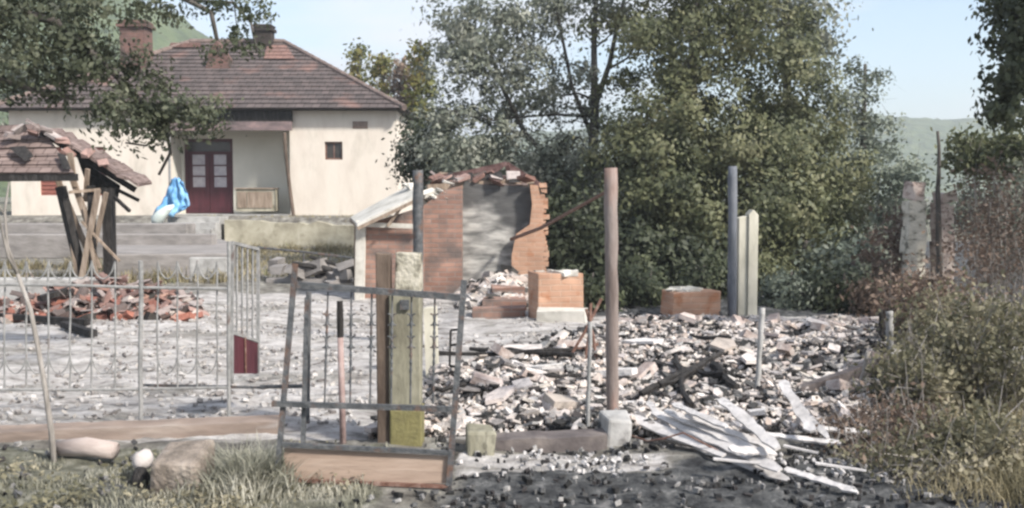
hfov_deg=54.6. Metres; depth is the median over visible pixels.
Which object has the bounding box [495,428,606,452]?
dark footing
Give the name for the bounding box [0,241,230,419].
loop fence
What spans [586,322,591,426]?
stake
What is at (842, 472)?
white ash
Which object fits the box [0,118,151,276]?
ruined canopy
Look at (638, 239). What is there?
bush
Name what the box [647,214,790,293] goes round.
bush
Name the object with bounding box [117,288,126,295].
broken roof tile
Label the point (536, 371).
roof fragment
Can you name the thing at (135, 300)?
broken roof tile
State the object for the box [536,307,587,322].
plaster slab
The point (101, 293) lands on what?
broken roof tile
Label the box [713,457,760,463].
splinter
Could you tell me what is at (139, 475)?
charred lump
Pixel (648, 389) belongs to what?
charred stick
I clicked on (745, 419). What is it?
whitened board
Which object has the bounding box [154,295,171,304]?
broken roof tile
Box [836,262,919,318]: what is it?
bush
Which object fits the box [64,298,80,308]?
broken roof tile
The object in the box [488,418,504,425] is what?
roof fragment
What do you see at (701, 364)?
charred stick
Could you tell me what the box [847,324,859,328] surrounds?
roof fragment
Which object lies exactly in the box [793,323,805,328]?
roof fragment
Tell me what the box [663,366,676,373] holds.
roof fragment
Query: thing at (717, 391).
roof fragment
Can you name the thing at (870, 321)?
brick
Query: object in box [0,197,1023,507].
ground
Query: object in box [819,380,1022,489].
shrub
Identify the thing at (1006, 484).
dry grass
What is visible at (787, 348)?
brick
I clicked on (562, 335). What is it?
roof fragment
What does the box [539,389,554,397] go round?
roof fragment
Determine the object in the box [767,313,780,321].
brick
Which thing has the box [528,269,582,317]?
brick stump
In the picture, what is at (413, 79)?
leafy tree
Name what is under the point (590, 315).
rod tripod
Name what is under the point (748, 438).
whitened board
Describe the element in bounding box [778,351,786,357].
roof fragment
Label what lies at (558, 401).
plaster sheet
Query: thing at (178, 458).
stone block
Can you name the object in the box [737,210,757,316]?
concrete post
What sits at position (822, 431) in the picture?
whitened board
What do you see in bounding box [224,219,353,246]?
retaining wall
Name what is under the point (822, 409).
splinter
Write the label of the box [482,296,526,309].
fallen brick course
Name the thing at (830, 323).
brick
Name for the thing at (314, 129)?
farmhouse
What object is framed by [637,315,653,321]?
brick
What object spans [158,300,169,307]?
broken roof tile
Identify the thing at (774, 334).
plaster sheet
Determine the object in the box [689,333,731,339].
charred stick
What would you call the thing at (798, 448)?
splinter
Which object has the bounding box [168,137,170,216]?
pole
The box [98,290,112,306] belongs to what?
broken roof tile
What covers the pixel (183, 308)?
broken roof tile
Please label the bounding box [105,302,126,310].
broken roof tile
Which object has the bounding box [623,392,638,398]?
roof fragment
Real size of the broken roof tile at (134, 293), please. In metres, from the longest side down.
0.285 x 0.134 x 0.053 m
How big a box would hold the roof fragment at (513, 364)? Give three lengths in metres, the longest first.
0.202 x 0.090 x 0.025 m
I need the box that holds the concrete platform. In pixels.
[116,239,235,279]
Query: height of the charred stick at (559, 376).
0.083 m
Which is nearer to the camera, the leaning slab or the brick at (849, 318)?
the brick at (849, 318)
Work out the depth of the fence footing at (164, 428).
6.49 m
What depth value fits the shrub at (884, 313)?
9.24 m
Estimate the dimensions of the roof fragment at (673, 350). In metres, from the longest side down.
0.223 x 0.099 x 0.028 m
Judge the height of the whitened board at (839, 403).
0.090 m
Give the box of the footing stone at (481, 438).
[466,423,496,455]
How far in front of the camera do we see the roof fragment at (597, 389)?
7.62 m
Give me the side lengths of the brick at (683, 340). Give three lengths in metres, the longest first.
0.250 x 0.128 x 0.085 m
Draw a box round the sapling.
[0,182,56,462]
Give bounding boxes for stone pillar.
[899,181,926,289]
[929,189,957,307]
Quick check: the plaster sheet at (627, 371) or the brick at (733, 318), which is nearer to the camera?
the plaster sheet at (627, 371)
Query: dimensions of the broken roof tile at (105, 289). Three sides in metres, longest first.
0.317 x 0.149 x 0.059 m
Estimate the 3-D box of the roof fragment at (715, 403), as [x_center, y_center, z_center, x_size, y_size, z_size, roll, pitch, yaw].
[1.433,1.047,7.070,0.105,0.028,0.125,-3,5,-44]
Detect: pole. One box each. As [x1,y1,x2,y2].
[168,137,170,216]
[510,191,603,240]
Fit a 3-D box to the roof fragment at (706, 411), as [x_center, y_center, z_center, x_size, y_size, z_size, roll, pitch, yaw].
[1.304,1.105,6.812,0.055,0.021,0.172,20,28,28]
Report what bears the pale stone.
on the ground at (686, 463)
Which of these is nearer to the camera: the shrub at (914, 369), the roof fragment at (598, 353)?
the shrub at (914, 369)
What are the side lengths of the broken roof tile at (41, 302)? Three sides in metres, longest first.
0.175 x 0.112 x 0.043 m
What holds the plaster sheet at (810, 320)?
on the rubble at (787, 417)
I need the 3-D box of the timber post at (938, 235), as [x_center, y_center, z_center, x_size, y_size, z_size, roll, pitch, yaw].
[5.608,-0.333,13.001,0.162,2.543,0.117,0,4,0]
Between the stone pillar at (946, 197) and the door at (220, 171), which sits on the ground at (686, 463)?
the stone pillar at (946, 197)
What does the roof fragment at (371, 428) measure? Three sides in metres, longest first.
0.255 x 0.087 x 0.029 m
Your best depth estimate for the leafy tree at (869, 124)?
19.91 m
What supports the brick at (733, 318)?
on the ground at (686, 463)
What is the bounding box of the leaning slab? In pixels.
[189,257,226,282]
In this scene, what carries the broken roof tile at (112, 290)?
on the red rubble at (147, 315)
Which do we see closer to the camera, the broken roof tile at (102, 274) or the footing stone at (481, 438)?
the footing stone at (481, 438)
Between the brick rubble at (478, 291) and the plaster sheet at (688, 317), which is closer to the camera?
the plaster sheet at (688, 317)
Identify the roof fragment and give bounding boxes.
[364,424,376,432]
[459,385,481,391]
[475,355,487,358]
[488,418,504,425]
[500,358,512,365]
[500,360,520,366]
[512,377,532,391]
[514,362,531,366]
[519,408,539,417]
[526,396,538,401]
[527,367,548,373]
[535,383,549,387]
[536,364,563,372]
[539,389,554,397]
[550,332,566,341]
[555,330,569,341]
[557,343,566,347]
[580,372,597,375]
[591,387,599,391]
[593,350,601,355]
[594,395,605,398]
[618,353,625,359]
[619,376,633,380]
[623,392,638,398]
[634,412,646,416]
[657,347,681,357]
[660,319,677,322]
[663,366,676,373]
[676,346,689,352]
[678,380,696,386]
[700,409,708,414]
[702,331,714,335]
[703,398,718,404]
[713,387,722,398]
[739,346,753,351]
[741,390,764,397]
[747,408,765,415]
[768,371,781,374]
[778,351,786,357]
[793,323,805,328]
[798,371,813,379]
[800,351,813,354]
[804,363,821,370]
[827,342,839,352]
[838,408,850,417]
[845,353,860,357]
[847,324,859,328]
[864,378,879,384]
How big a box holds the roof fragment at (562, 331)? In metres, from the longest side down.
0.303 x 0.178 x 0.015 m
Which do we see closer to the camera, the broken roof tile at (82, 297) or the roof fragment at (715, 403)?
the roof fragment at (715, 403)
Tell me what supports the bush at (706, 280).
on the ground at (686, 463)
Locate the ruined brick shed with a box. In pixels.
[349,162,549,299]
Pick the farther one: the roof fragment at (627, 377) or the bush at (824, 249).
the bush at (824, 249)
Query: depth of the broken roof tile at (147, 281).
13.36 m
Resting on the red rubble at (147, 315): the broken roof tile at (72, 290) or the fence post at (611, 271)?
the broken roof tile at (72, 290)
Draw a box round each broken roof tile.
[2,297,10,304]
[9,290,34,299]
[20,297,24,305]
[32,307,44,312]
[33,295,55,306]
[36,300,50,304]
[45,287,64,289]
[49,304,60,309]
[50,308,64,315]
[56,288,66,299]
[63,296,75,307]
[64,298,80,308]
[67,287,74,296]
[71,306,82,310]
[75,276,89,283]
[75,287,88,297]
[76,300,89,305]
[78,294,86,299]
[85,280,102,284]
[93,283,116,294]
[97,290,104,296]
[98,272,111,283]
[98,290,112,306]
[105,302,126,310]
[106,302,129,312]
[110,288,117,297]
[117,274,127,282]
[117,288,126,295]
[120,289,138,298]
[124,298,138,302]
[127,279,152,284]
[129,308,138,319]
[144,297,154,302]
[144,304,155,313]
[147,280,162,292]
[153,305,175,315]
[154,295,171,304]
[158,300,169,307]
[169,295,190,300]
[171,298,183,306]
[174,290,186,299]
[175,304,188,311]
[187,301,203,309]
[188,306,209,315]
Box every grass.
[0,240,353,284]
[0,442,393,507]
[12,213,390,280]
[164,428,346,507]
[880,364,1023,507]
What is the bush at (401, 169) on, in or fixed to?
on the ground at (686, 463)
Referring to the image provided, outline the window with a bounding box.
[325,142,342,159]
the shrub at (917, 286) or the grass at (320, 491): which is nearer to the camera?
the grass at (320, 491)
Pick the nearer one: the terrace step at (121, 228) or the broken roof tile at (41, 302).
the broken roof tile at (41, 302)
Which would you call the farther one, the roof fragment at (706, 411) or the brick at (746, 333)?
the brick at (746, 333)
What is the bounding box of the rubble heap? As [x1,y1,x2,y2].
[266,257,353,283]
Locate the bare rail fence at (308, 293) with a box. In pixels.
[143,291,310,423]
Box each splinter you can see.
[660,439,693,447]
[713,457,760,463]
[745,428,772,433]
[783,444,818,453]
[815,461,866,471]
[818,406,839,411]
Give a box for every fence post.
[412,170,422,290]
[604,168,618,409]
[727,166,736,316]
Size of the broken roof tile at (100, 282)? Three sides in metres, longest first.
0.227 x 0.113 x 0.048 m
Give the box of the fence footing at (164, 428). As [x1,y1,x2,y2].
[0,415,284,441]
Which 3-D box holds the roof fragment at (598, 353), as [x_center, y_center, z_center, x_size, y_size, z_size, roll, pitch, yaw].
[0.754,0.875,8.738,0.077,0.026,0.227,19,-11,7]
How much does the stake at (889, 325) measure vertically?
0.498 m
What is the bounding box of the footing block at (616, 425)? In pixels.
[598,410,631,446]
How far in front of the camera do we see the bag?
25.89 m
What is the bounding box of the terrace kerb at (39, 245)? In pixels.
[0,234,216,257]
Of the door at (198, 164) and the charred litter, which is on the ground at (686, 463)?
the charred litter
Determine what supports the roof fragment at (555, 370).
on the rubble at (787, 417)
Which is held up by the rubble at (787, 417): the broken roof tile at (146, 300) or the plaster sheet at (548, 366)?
the plaster sheet at (548, 366)
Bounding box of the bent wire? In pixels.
[631,432,718,450]
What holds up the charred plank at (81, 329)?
on the ground at (686, 463)
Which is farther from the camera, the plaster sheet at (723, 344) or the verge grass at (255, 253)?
the verge grass at (255, 253)
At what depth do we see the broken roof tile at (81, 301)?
12.59 m
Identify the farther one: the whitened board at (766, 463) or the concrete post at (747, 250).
the concrete post at (747, 250)
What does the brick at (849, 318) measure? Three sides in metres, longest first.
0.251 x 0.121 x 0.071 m
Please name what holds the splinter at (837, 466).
on the ground at (686, 463)
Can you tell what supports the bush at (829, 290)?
on the ground at (686, 463)
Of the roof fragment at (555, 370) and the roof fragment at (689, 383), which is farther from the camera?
the roof fragment at (555, 370)
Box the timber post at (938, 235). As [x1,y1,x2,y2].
[935,131,943,280]
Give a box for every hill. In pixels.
[0,0,210,196]
[444,113,1023,196]
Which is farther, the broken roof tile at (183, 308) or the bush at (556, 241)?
the bush at (556, 241)
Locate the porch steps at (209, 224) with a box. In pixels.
[163,216,227,239]
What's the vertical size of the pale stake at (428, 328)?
0.716 m
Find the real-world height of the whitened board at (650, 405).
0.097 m
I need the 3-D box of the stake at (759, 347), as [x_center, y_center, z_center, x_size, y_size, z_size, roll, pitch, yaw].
[1.861,0.821,7.462,0.072,0.834,0.049,0,4,0]
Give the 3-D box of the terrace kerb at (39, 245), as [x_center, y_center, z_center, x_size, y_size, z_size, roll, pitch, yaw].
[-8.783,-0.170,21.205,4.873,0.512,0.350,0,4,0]
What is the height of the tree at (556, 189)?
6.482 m
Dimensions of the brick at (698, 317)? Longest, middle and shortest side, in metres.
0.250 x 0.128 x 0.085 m
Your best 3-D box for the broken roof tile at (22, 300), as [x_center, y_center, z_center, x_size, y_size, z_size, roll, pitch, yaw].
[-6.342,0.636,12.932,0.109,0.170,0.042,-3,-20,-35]
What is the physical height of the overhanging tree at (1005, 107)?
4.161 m
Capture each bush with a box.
[375,92,469,201]
[426,129,532,184]
[539,161,628,279]
[550,204,703,286]
[553,253,650,311]
[602,260,690,307]
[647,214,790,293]
[668,250,764,298]
[717,251,802,295]
[757,237,840,286]
[757,250,833,312]
[787,249,888,312]
[791,219,921,295]
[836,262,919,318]
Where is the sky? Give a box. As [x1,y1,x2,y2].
[140,0,1022,137]
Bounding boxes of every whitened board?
[629,414,789,482]
[641,427,725,457]
[646,401,671,427]
[651,411,782,472]
[663,408,774,458]
[672,402,728,427]
[684,413,769,447]
[717,397,780,450]
[728,445,776,456]
[767,432,840,445]
[779,379,816,432]
[784,466,858,493]
[800,402,829,438]
[816,426,870,434]
[837,400,861,425]
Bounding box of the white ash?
[458,449,898,479]
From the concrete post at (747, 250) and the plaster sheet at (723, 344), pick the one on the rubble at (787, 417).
the plaster sheet at (723, 344)
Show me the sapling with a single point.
(48, 411)
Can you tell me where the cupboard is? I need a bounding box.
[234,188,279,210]
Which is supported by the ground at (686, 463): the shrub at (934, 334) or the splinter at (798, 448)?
the shrub at (934, 334)
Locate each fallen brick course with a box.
[472,305,524,318]
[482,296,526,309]
[491,284,524,295]
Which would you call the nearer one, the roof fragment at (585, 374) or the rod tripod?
the roof fragment at (585, 374)
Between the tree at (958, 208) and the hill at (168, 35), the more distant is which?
the hill at (168, 35)
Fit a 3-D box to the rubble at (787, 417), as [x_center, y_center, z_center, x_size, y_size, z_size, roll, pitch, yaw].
[1.737,0.857,9.507,3.552,0.436,7.803,1,4,23]
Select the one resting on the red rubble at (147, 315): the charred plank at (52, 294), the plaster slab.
the charred plank at (52, 294)
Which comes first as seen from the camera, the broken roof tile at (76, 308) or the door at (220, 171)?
the broken roof tile at (76, 308)
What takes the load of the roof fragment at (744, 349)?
on the rubble at (787, 417)
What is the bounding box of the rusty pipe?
[337,301,345,444]
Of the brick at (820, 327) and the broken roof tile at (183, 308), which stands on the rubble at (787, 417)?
the brick at (820, 327)
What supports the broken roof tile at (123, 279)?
on the red rubble at (147, 315)
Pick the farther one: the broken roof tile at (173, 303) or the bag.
the bag
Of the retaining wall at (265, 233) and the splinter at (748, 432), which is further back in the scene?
the retaining wall at (265, 233)
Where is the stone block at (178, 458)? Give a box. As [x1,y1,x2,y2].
[150,439,214,495]
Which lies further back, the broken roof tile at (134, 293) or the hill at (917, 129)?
the hill at (917, 129)
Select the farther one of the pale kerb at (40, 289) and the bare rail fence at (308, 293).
the pale kerb at (40, 289)
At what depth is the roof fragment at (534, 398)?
7.19 m
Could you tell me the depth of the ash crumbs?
8.49 m
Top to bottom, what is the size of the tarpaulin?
1.083 m
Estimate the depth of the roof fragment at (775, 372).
7.93 m
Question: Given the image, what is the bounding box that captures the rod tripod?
[569,298,602,359]
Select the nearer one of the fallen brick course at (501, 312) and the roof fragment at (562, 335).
the roof fragment at (562, 335)
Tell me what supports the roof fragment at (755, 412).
on the rubble at (787, 417)
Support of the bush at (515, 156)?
on the ground at (686, 463)
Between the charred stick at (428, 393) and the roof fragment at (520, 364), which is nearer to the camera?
the charred stick at (428, 393)
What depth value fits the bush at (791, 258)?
16.16 m
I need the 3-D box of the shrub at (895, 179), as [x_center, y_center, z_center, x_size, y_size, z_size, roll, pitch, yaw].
[6.682,-0.665,17.057,1.196,2.545,1.809,-1,4,-12]
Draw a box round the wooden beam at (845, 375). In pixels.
[799,357,882,392]
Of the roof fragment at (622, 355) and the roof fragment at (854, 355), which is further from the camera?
the roof fragment at (622, 355)
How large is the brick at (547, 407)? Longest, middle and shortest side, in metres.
0.252 x 0.126 x 0.080 m
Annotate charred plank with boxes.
[0,312,90,325]
[37,287,76,300]
[60,321,97,336]
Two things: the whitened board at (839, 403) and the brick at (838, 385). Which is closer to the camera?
the whitened board at (839, 403)
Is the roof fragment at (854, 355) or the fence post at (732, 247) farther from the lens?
the fence post at (732, 247)
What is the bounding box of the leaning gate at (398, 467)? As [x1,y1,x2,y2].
[271,263,466,488]
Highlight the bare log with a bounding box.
[56,437,119,458]
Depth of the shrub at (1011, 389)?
6.96 m
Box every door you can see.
[188,154,209,212]
[209,154,230,212]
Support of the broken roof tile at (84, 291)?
on the broken roof tile at (77, 299)
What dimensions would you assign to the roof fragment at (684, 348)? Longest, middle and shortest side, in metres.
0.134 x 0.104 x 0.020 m
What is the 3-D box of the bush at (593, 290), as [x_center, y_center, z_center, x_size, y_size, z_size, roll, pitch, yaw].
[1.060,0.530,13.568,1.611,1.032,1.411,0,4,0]
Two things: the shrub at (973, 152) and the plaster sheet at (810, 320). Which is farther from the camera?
the shrub at (973, 152)
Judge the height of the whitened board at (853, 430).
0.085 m
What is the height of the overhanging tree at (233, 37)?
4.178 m
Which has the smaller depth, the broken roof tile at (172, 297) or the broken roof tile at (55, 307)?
the broken roof tile at (55, 307)
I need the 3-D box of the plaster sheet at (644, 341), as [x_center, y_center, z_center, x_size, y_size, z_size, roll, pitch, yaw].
[1.223,0.826,9.415,0.222,0.025,0.442,-8,2,-40]
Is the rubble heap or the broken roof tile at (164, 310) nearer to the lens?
the broken roof tile at (164, 310)
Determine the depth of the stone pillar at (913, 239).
13.22 m
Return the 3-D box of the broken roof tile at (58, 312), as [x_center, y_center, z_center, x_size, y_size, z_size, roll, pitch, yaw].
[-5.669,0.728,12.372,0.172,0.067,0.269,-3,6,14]
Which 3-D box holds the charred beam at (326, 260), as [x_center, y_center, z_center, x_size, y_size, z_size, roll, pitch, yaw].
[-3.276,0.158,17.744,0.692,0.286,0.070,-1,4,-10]
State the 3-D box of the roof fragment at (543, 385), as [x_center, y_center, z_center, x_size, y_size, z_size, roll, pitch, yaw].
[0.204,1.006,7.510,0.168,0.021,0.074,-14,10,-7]
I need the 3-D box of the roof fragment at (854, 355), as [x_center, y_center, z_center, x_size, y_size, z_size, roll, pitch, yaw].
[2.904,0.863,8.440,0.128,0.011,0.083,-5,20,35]
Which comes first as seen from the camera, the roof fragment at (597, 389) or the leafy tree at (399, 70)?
the roof fragment at (597, 389)
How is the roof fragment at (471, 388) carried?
on the rubble at (787, 417)
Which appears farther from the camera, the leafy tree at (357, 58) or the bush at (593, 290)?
the leafy tree at (357, 58)
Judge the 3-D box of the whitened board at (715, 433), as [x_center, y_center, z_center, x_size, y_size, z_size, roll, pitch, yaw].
[1.235,1.085,6.042,0.079,0.106,0.969,-2,4,-29]
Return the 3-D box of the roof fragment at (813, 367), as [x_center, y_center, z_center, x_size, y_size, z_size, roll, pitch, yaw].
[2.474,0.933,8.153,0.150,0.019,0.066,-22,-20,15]
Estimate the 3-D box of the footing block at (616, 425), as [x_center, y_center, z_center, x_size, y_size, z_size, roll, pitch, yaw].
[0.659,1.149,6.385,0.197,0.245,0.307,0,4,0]
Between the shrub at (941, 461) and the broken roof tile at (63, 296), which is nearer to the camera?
the shrub at (941, 461)
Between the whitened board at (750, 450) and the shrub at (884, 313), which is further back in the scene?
the shrub at (884, 313)
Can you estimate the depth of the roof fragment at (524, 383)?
7.49 m
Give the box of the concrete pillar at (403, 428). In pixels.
[376,251,424,446]
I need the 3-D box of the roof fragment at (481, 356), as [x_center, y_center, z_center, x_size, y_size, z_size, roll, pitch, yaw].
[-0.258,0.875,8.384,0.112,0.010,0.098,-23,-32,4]
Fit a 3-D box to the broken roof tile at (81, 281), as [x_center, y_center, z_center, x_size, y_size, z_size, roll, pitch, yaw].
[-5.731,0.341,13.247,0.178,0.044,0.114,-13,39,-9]
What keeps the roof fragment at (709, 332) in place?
on the rubble at (787, 417)
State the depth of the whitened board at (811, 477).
5.36 m
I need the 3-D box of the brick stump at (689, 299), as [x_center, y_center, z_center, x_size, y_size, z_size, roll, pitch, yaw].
[2.259,0.638,12.639,0.694,0.455,0.468,-1,4,-11]
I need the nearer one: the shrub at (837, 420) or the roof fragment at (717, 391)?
the shrub at (837, 420)
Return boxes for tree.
[0,0,257,174]
[0,45,67,124]
[60,14,119,75]
[181,0,279,67]
[396,0,654,228]
[540,166,633,221]
[557,0,904,274]
[701,156,766,212]
[746,0,873,192]
[803,54,930,242]
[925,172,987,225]
[954,172,1023,232]
[965,0,1023,139]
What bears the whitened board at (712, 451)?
on the whitened board at (656, 426)
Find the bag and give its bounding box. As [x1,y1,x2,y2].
[151,204,173,222]
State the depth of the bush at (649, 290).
13.99 m
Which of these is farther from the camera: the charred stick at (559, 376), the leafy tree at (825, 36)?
the leafy tree at (825, 36)
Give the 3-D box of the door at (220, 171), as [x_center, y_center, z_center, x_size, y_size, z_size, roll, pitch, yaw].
[-9.020,-2.177,30.723,0.648,1.817,0.062,0,4,0]
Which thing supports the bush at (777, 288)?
on the ground at (686, 463)
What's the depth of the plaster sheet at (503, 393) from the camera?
7.19 m
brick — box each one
[470,371,503,388]
[490,342,514,357]
[520,368,552,381]
[541,390,561,410]
[557,340,583,347]
[619,317,633,320]
[630,362,657,378]
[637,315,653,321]
[676,339,703,344]
[695,315,701,320]
[730,314,745,327]
[739,329,757,338]
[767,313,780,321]
[776,341,794,355]
[810,322,833,332]
[826,378,857,391]
[827,320,841,326]
[842,315,853,321]
[858,316,872,322]
[867,320,885,323]
[867,349,889,362]
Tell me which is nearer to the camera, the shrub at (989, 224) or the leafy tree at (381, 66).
the shrub at (989, 224)
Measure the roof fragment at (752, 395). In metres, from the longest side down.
0.250 x 0.147 x 0.012 m
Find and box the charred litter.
[0,435,1023,507]
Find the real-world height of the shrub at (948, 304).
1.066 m
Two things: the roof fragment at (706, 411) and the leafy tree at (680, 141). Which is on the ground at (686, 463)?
the leafy tree at (680, 141)
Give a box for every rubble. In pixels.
[0,287,203,323]
[364,313,885,439]
[453,264,527,309]
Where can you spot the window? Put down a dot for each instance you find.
(333, 150)
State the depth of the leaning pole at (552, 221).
9.81 m
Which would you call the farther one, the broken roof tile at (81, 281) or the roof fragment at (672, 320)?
the broken roof tile at (81, 281)
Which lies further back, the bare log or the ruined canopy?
the ruined canopy
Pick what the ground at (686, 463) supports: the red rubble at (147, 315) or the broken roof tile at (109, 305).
the red rubble at (147, 315)
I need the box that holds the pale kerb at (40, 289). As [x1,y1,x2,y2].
[0,277,116,299]
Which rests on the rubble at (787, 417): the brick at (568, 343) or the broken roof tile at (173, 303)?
the brick at (568, 343)
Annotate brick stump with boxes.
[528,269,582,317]
[660,286,720,316]
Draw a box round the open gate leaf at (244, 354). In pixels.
[230,241,259,383]
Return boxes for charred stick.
[425,382,466,397]
[439,348,584,355]
[469,347,573,357]
[527,372,581,378]
[638,367,697,396]
[652,359,727,377]
[657,351,722,388]
[674,354,693,407]
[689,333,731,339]
[709,360,739,389]
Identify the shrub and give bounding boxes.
[809,394,934,467]
[815,349,991,444]
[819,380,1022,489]
[837,250,931,342]
[844,307,976,419]
[850,184,930,285]
[855,141,946,253]
[863,230,1020,342]
[867,373,1023,473]
[868,255,1023,370]
[870,290,1023,400]
[919,150,1023,341]
[919,287,1023,420]
[928,115,1023,310]
[948,153,1023,321]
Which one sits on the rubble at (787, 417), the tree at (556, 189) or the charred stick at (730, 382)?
the charred stick at (730, 382)
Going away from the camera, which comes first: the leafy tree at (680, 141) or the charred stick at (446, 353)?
the charred stick at (446, 353)
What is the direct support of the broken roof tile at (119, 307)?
on the red rubble at (147, 315)
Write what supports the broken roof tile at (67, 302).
on the red rubble at (147, 315)
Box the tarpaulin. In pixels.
[153,177,189,216]
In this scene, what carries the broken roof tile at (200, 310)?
on the red rubble at (147, 315)
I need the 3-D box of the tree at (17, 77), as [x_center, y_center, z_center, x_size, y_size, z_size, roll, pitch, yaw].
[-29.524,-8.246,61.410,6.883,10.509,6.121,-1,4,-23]
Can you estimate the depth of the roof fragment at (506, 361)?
8.36 m
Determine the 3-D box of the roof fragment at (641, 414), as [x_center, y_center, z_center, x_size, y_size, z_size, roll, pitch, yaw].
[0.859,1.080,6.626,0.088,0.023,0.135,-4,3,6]
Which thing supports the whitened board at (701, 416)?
on the whitened board at (748, 438)
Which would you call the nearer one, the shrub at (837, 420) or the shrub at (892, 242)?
the shrub at (837, 420)
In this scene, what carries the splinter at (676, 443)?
on the whitened board at (712, 451)
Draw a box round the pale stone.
[132,449,153,468]
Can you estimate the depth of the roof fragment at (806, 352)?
8.70 m
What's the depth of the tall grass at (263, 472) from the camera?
5.20 m
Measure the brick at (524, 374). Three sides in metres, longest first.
0.251 x 0.121 x 0.071 m
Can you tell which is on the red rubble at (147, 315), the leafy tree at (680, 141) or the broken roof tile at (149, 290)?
the broken roof tile at (149, 290)
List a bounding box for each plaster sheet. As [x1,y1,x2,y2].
[485,385,516,404]
[503,344,541,354]
[524,363,562,369]
[543,392,580,408]
[599,367,637,376]
[622,338,663,343]
[679,312,695,323]
[709,337,735,351]
[741,352,756,363]
[763,332,788,337]
[807,318,830,328]
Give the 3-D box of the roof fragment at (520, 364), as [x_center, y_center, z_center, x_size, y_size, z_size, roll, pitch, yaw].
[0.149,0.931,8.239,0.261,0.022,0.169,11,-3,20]
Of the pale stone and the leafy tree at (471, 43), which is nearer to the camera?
the pale stone
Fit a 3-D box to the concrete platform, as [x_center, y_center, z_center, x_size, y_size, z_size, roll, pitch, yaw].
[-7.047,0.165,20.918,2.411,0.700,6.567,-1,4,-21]
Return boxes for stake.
[423,306,438,377]
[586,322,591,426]
[755,308,764,388]
[857,350,870,393]
[878,309,885,352]
[885,311,893,353]
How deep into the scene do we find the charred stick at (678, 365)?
7.41 m
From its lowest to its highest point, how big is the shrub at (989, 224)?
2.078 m
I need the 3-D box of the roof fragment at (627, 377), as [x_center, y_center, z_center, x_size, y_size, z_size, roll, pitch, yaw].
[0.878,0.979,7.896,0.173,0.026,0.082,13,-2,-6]
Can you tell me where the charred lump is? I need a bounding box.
[129,466,150,488]
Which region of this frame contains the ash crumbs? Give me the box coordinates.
[0,299,626,436]
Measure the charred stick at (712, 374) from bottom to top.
0.110 m
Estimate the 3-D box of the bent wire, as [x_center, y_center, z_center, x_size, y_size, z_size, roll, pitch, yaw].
[0.962,1.130,6.031,0.157,0.147,0.848,-4,5,-45]
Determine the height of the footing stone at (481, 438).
0.232 m
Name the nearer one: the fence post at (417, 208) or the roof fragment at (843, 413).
the roof fragment at (843, 413)
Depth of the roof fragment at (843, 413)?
6.51 m
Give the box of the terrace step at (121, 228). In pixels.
[0,223,195,233]
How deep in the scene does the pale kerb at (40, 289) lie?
14.56 m
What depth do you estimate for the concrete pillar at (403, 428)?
6.14 m
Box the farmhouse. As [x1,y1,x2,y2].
[0,20,417,215]
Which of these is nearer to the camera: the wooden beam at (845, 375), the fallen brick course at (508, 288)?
the wooden beam at (845, 375)
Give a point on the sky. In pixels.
(924, 44)
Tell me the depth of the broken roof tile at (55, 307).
12.59 m
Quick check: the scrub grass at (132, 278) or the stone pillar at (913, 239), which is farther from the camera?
the scrub grass at (132, 278)
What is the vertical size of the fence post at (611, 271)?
1.885 m
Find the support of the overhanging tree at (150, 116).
on the ground at (686, 463)
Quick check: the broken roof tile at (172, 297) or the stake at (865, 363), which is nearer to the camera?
the stake at (865, 363)
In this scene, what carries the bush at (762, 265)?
on the ground at (686, 463)
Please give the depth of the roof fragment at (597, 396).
7.35 m
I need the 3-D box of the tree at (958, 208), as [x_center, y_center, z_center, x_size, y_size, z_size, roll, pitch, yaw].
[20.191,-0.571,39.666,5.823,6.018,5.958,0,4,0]
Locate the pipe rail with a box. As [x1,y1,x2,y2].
[257,246,351,261]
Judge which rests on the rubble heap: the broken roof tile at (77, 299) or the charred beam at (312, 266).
the charred beam at (312, 266)
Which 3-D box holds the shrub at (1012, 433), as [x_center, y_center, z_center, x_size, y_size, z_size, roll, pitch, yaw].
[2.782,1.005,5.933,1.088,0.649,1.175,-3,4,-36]
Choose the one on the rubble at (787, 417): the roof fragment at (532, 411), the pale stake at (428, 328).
the roof fragment at (532, 411)
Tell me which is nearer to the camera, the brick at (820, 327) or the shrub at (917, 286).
the shrub at (917, 286)
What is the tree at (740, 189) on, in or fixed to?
on the ground at (686, 463)
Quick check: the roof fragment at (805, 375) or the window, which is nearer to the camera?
the roof fragment at (805, 375)
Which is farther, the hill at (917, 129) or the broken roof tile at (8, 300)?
the hill at (917, 129)
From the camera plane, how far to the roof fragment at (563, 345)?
9.02 m
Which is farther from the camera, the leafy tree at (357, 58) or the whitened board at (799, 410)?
the leafy tree at (357, 58)
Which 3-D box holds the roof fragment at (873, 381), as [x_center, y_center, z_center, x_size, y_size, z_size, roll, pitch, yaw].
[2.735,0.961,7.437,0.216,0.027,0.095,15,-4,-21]
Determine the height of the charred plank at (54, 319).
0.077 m
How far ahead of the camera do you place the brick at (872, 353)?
8.24 m
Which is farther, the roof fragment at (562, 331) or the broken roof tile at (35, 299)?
the broken roof tile at (35, 299)
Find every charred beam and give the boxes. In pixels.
[292,261,335,271]
[309,255,336,265]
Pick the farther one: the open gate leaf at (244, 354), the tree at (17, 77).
the tree at (17, 77)
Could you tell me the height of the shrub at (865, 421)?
0.733 m

